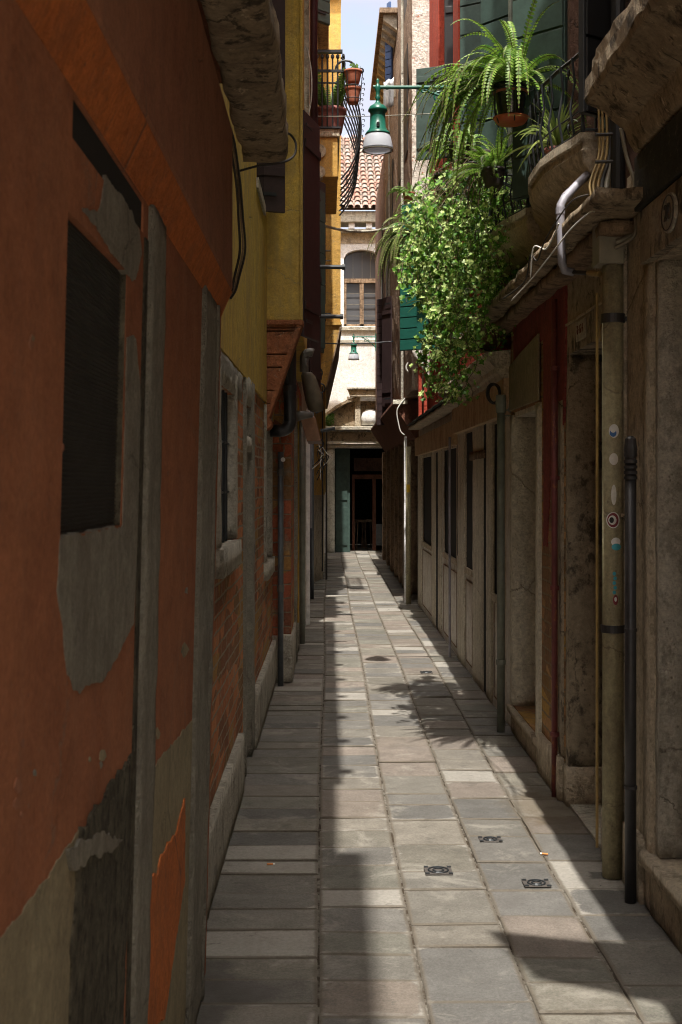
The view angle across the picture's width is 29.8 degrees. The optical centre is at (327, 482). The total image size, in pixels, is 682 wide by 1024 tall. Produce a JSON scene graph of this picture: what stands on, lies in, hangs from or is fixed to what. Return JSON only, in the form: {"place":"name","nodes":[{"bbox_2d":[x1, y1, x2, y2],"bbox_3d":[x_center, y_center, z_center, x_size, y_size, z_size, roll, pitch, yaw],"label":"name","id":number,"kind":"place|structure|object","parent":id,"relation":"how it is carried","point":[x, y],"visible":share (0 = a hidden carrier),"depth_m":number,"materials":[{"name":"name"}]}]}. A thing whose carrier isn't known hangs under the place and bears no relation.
{"place":"outdoors","nodes":[
{"label":"outdoors","id":0,"kind":"place"},
{"bbox_2d":[341,0,396,228],"label":"sky","id":1,"kind":"structure","parent":0,"point":[359,18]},
{"bbox_2d":[196,544,681,1023],"bbox_3d":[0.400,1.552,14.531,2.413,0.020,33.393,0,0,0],"label":"paving","id":2,"kind":"structure","parent":0,"point":[262,947],"depth_m":5.13,"materials":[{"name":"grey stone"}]},
{"bbox_2d":[0,0,296,1023],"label":"orange house","id":3,"kind":"structure","parent":2,"relation":"on","point":[118,290],"depth_m":2.07,"materials":[{"name":"paint"}]},
{"bbox_2d":[60,220,125,536],"bbox_3d":[-0.445,-0.140,1.921,0.209,0.429,0.491,0,0,0],"label":"window","id":4,"kind":"structure","parent":3,"relation":"in","point":[95,289],"depth_m":1.93,"materials":[{"name":"black glass"}]},
{"bbox_2d":[207,0,296,918],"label":"brick house","id":5,"kind":"structure","parent":2,"relation":"on","point":[244,666],"depth_m":6.70,"materials":[{"name":"yellow paint"}]},
{"bbox_2d":[215,357,241,578],"bbox_3d":[-0.530,-0.060,5.630,0.243,0.905,1.004,0,0,0],"label":"window","id":6,"kind":"structure","parent":5,"relation":"in","point":[228,552],"depth_m":5.86,"materials":[{"name":"stone"}]},
{"bbox_2d":[257,159,263,195],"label":"window","id":7,"kind":"structure","parent":5,"relation":"in","point":[260,170],"depth_m":8.06,"materials":[{"name":"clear glass"}]},
{"bbox_2d":[264,404,274,580],"bbox_3d":[-0.512,0.070,9.150,0.242,1.205,0.962,0,0,0],"label":"window","id":8,"kind":"structure","parent":5,"relation":"in","point":[269,560],"depth_m":9.50,"materials":[{"name":"stone"}]},
{"bbox_2d":[266,0,344,681],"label":"jettied house","id":9,"kind":"structure","parent":2,"relation":"on","point":[296,268],"depth_m":9.70,"materials":[{"name":"paint"}]},
{"bbox_2d":[317,113,433,116],"bbox_3d":[0.425,-2.933,10.200,1.250,0.043,0.007,0,0,0],"label":"overhead wire","id":10,"kind":"object","parent":9,"relation":"attached to","point":[369,116],"visible":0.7,"depth_m":10.20,"materials":[{"name":"metal"}]},
{"bbox_2d":[314,0,341,581],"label":"ochre house","id":11,"kind":"structure","parent":2,"relation":"on","point":[330,355],"depth_m":19.42,"materials":[{"name":"paint"}]},
{"bbox_2d":[297,0,364,618],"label":"grey door house","id":12,"kind":"structure","parent":2,"relation":"on","point":[329,148],"depth_m":16.03,"materials":[{"name":"paint"}]},
{"bbox_2d":[318,67,348,135],"bbox_3d":[-0.029,-4.867,16.308,0.909,0.884,0.746,0,0,0],"label":"potted bush","id":13,"kind":"object","parent":12,"relation":"on","point":[342,111],"visible":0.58,"depth_m":16.18,"materials":[{"name":"green plant"}]},
{"bbox_2d":[344,63,361,83],"bbox_3d":[0.320,-5.107,15.995,0.235,0.255,0.233,0,0,0],"label":"flower pot","id":14,"kind":"object","parent":12,"relation":"hanging from","point":[350,73],"visible":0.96,"depth_m":15.92,"materials":[{"name":"ceramic"}]},
{"bbox_2d":[345,85,360,104],"bbox_3d":[0.320,-4.830,15.995,0.204,0.200,0.203,0,0,0],"label":"flower pot","id":15,"kind":"object","parent":12,"relation":"attached to","point":[351,90],"visible":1,"depth_m":15.93,"materials":[{"name":"ceramic"}]},
{"bbox_2d":[325,135,384,552],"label":"white house","id":16,"kind":"structure","parent":2,"relation":"on","point":[355,450],"depth_m":28.15,"materials":[{"name":"paint"}]},
{"bbox_2d":[325,413,335,425],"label":"wild plant","id":17,"kind":"object","parent":16,"relation":"on","point":[327,420],"visible":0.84,"depth_m":27.79,"materials":[{"name":"green plant"}]},
{"bbox_2d":[335,449,349,551],"bbox_3d":[0.340,0.410,28.325,0.320,2.280,0.070,0,0,0],"label":"door leaf","id":18,"kind":"structure","parent":16,"relation":"in","point":[342,456],"depth_m":28.29,"materials":[{"name":"green paint"}]},
{"bbox_2d":[341,251,374,329],"bbox_3d":[0.755,-4.235,28.085,0.990,1.830,0.270,0,0,0],"label":"window","id":19,"kind":"structure","parent":16,"relation":"in","point":[359,272],"depth_m":28.20,"materials":[{"name":"brown"}]},
{"bbox_2d":[355,519,366,548],"bbox_3d":[0.760,1.211,29.800,0.320,0.681,0.312,0,0,-17],"label":"bar stool","id":20,"kind":"object","parent":2,"relation":"on","point":[361,520],"visible":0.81,"depth_m":29.72,"materials":[{"name":"brown wood"}]},
{"bbox_2d":[361,519,371,547],"bbox_3d":[0.950,1.211,30.000,0.320,0.681,0.312,0,0,-17],"label":"bar stool","id":21,"kind":"object","parent":2,"relation":"on","point":[369,520],"visible":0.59,"depth_m":30.06,"materials":[{"name":"brown wood"}]},
{"bbox_2d":[375,154,384,422],"bbox_3d":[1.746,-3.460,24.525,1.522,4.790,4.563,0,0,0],"label":"corner house","id":22,"kind":"structure","parent":2,"relation":"on","point":[380,221],"depth_m":24.62,"materials":[{"name":"brown paint"}]},
{"bbox_2d":[348,333,375,359],"bbox_3d":[0.715,-2.771,26.200,0.584,0.538,0.234,0,0,0],"label":"street lamp","id":23,"kind":"object","parent":22,"relation":"attached to","point":[353,354],"visible":0.94,"depth_m":26.16,"materials":[{"name":"green metal"}]},
{"bbox_2d":[381,223,382,298],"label":"window","id":24,"kind":"structure","parent":22,"relation":"in","point":[382,223],"depth_m":23.00,"materials":[{"name":"black paint"}]},
{"bbox_2d":[370,0,428,602],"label":"rough brown house","id":25,"kind":"structure","parent":2,"relation":"on","point":[401,55],"depth_m":18.31,"materials":[{"name":"white paint"}]},
{"bbox_2d":[325,341,392,343],"bbox_3d":[0.440,-2.073,19.000,1.081,0.052,0.020,0,0,0],"label":"overhead wire","id":26,"kind":"object","parent":25,"relation":"attached to","point":[360,343],"visible":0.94,"depth_m":18.99,"materials":[{"name":"metal"}]},
{"bbox_2d":[326,225,399,232],"bbox_3d":[0.430,-3.381,17.000,1.110,0.136,0.036,0,0,0],"label":"overhead wire","id":27,"kind":"object","parent":25,"relation":"attached to","point":[352,231],"visible":0.67,"depth_m":16.99,"materials":[{"name":"rubber"}]},
{"bbox_2d":[386,183,387,296],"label":"window","id":28,"kind":"structure","parent":25,"relation":"in","point":[387,183],"depth_m":21.10,"materials":[{"name":"black paint"}]},
{"bbox_2d":[383,77,393,107],"bbox_3d":[0.845,-5.355,17.659,0.141,0.409,0.221,0,0,0],"label":"hanging cloth","id":29,"kind":"object","parent":25,"relation":"hanging from","point":[388,98],"visible":0.81,"depth_m":17.66,"materials":[{"name":"white fabric"}]},
{"bbox_2d":[390,159,392,255],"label":"window","id":30,"kind":"structure","parent":25,"relation":"in","point":[391,169],"depth_m":19.45,"materials":[{"name":"black paint"}]},
{"bbox_2d":[398,89,400,187],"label":"window","id":31,"kind":"structure","parent":25,"relation":"in","point":[399,93],"depth_m":17.30,"materials":[{"name":"black paint"}]},
{"bbox_2d":[404,0,406,19],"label":"window","id":32,"kind":"structure","parent":25,"relation":"in","point":[405,1],"depth_m":15.97,"materials":[{"name":"black paint"}]},
{"bbox_2d":[404,43,407,162],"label":"window","id":33,"kind":"structure","parent":25,"relation":"in","point":[406,54],"depth_m":15.87,"materials":[{"name":"black paint"}]},
{"bbox_2d":[420,671,432,673],"bbox_3d":[0.803,1.542,10.379,0.098,0.009,0.100,0,0,0],"label":"drain cover","id":34,"kind":"object","parent":2,"relation":"on","point":[425,672],"visible":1,"depth_m":10.35,"materials":[{"name":"metal"}]},
{"bbox_2d":[424,866,452,874],"bbox_3d":[0.441,1.542,5.088,0.108,0.009,0.100,0,0,0],"label":"drain cover","id":35,"kind":"object","parent":2,"relation":"on","point":[438,870],"visible":1,"depth_m":5.08,"materials":[{"name":"metal"}]},
{"bbox_2d":[400,0,510,732],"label":"shop house","id":36,"kind":"structure","parent":2,"relation":"on","point":[462,452],"depth_m":10.64,"materials":[{"name":"stone"}]},
{"bbox_2d":[386,182,423,201],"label":"wall plant","id":37,"kind":"object","parent":36,"relation":"attached to","point":[405,195],"depth_m":14.56,"materials":[{"name":"plant"}]},
{"bbox_2d":[362,78,480,154],"bbox_3d":[0.731,-2.726,9.500,0.947,0.538,0.234,0,0,0],"label":"street lamp","id":38,"kind":"object","parent":36,"relation":"attached to","point":[377,140],"visible":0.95,"depth_m":9.46,"materials":[{"name":"green metal"}]},
{"bbox_2d":[422,452,431,550],"bbox_3d":[1.165,0.205,14.800,0.050,1.110,1.320,0,0,0],"label":"window","id":39,"kind":"structure","parent":36,"relation":"in","point":[427,542],"depth_m":14.86,"materials":[{"name":"glass"}]},
{"bbox_2d":[443,445,456,564],"bbox_3d":[1.165,0.185,12.025,0.050,1.110,1.270,0,0,0],"label":"window","id":40,"kind":"structure","parent":36,"relation":"in","point":[453,451],"depth_m":11.89,"materials":[{"name":"glass"}]},
{"bbox_2d":[464,429,472,576],"bbox_3d":[1.165,0.145,10.400,0.050,1.210,0.520,0,0,0],"label":"window","id":41,"kind":"structure","parent":36,"relation":"in","point":[467,570],"depth_m":10.60,"materials":[{"name":"stone"}]},
{"bbox_2d":[486,383,500,404],"bbox_3d":[1.056,-0.562,8.118,0.094,0.141,0.100,0,0,18],"label":"cable coil","id":42,"kind":"object","parent":36,"relation":"attached to","point":[489,386],"visible":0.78,"depth_m":8.10,"materials":[{"name":"black rubber"}]},
{"bbox_2d":[491,417,505,608],"bbox_3d":[1.165,0.180,8.590,0.050,1.280,0.640,0,0,0],"label":"window","id":43,"kind":"structure","parent":36,"relation":"in","point":[493,596],"depth_m":8.85,"materials":[{"name":"stone"}]},
{"bbox_2d":[478,836,502,841],"bbox_3d":[0.704,1.542,5.529,0.098,0.009,0.072,0,0,0],"label":"drain cover","id":44,"kind":"object","parent":2,"relation":"on","point":[490,839],"visible":1,"depth_m":5.53,"materials":[{"name":"metal"}]},
{"bbox_2d":[413,0,642,800],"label":"burgundy house","id":45,"kind":"structure","parent":2,"relation":"on","point":[530,301],"depth_m":6.58,"materials":[{"name":"stone"}]},
{"bbox_2d":[366,199,463,289],"bbox_3d":[0.578,-1.540,8.361,0.656,0.566,0.639,0,0,0],"label":"potted fern","id":46,"kind":"object","parent":45,"relation":"on","point":[389,245],"visible":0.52,"depth_m":8.26,"materials":[{"name":"plant"}]},
{"bbox_2d":[387,172,452,261],"bbox_3d":[0.712,-1.807,8.573,0.648,0.647,0.582,0,0,0],"label":"spider plant","id":47,"kind":"object","parent":45,"relation":"on","point":[408,217],"visible":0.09,"depth_m":8.64,"materials":[{"name":"plant"}]},
{"bbox_2d":[405,291,443,330],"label":"spider plant","id":48,"kind":"object","parent":45,"relation":"on","point":[422,303],"visible":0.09,"depth_m":9.02,"materials":[{"name":"plant"}]},
{"bbox_2d":[397,168,518,405],"bbox_3d":[0.829,-1.280,8.165,0.782,1.597,1.001,0,0,0],"label":"variegated ivy","id":49,"kind":"object","parent":45,"relation":"hanging from","point":[489,340],"visible":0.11,"depth_m":8.13,"materials":[{"name":"plant"}]},
{"bbox_2d":[413,117,507,199],"bbox_3d":[0.783,-1.922,7.610,0.549,0.451,0.502,0,0,-34],"label":"potted fern","id":50,"kind":"object","parent":45,"relation":"on","point":[449,145],"visible":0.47,"depth_m":7.55,"materials":[{"name":"plant"}]},
{"bbox_2d":[392,149,530,404],"bbox_3d":[0.821,-1.239,7.479,0.902,1.561,1.107,0,0,0],"label":"variegated ivy","id":51,"kind":"object","parent":45,"relation":"hanging from","point":[460,231],"visible":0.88,"depth_m":7.32,"materials":[{"name":"plant"}]},
{"bbox_2d":[445,128,512,196],"bbox_3d":[0.934,-1.772,7.115,0.556,0.327,0.516,0,0,0],"label":"potted fern","id":52,"kind":"object","parent":45,"relation":"on","point":[488,164],"visible":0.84,"depth_m":7.10,"materials":[{"name":"plant"}]},
{"bbox_2d":[402,0,586,200],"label":"potted fern","id":53,"kind":"object","parent":45,"relation":"on","point":[504,79],"visible":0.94,"depth_m":6.39,"materials":[{"name":"plant"}]},
{"bbox_2d":[500,94,589,170],"bbox_3d":[1.042,-1.598,5.933,0.470,0.367,0.518,0,0,0],"label":"spider plant","id":54,"kind":"object","parent":45,"relation":"on","point":[556,138],"visible":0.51,"depth_m":5.91,"materials":[{"name":"green plant"}]},
{"bbox_2d":[521,879,551,886],"bbox_3d":[0.805,1.542,4.926,0.102,0.009,0.084,0,0,0],"label":"drain cover","id":55,"kind":"object","parent":2,"relation":"on","point":[536,883],"visible":1,"depth_m":4.92,"materials":[{"name":"metal"}]},
{"bbox_2d":[556,111,636,903],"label":"niche house","id":56,"kind":"structure","parent":2,"relation":"on","point":[599,783],"depth_m":5.08,"materials":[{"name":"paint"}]},
{"bbox_2d":[584,0,681,953],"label":"stone doorway house","id":57,"kind":"structure","parent":2,"relation":"on","point":[633,84],"depth_m":4.54,"materials":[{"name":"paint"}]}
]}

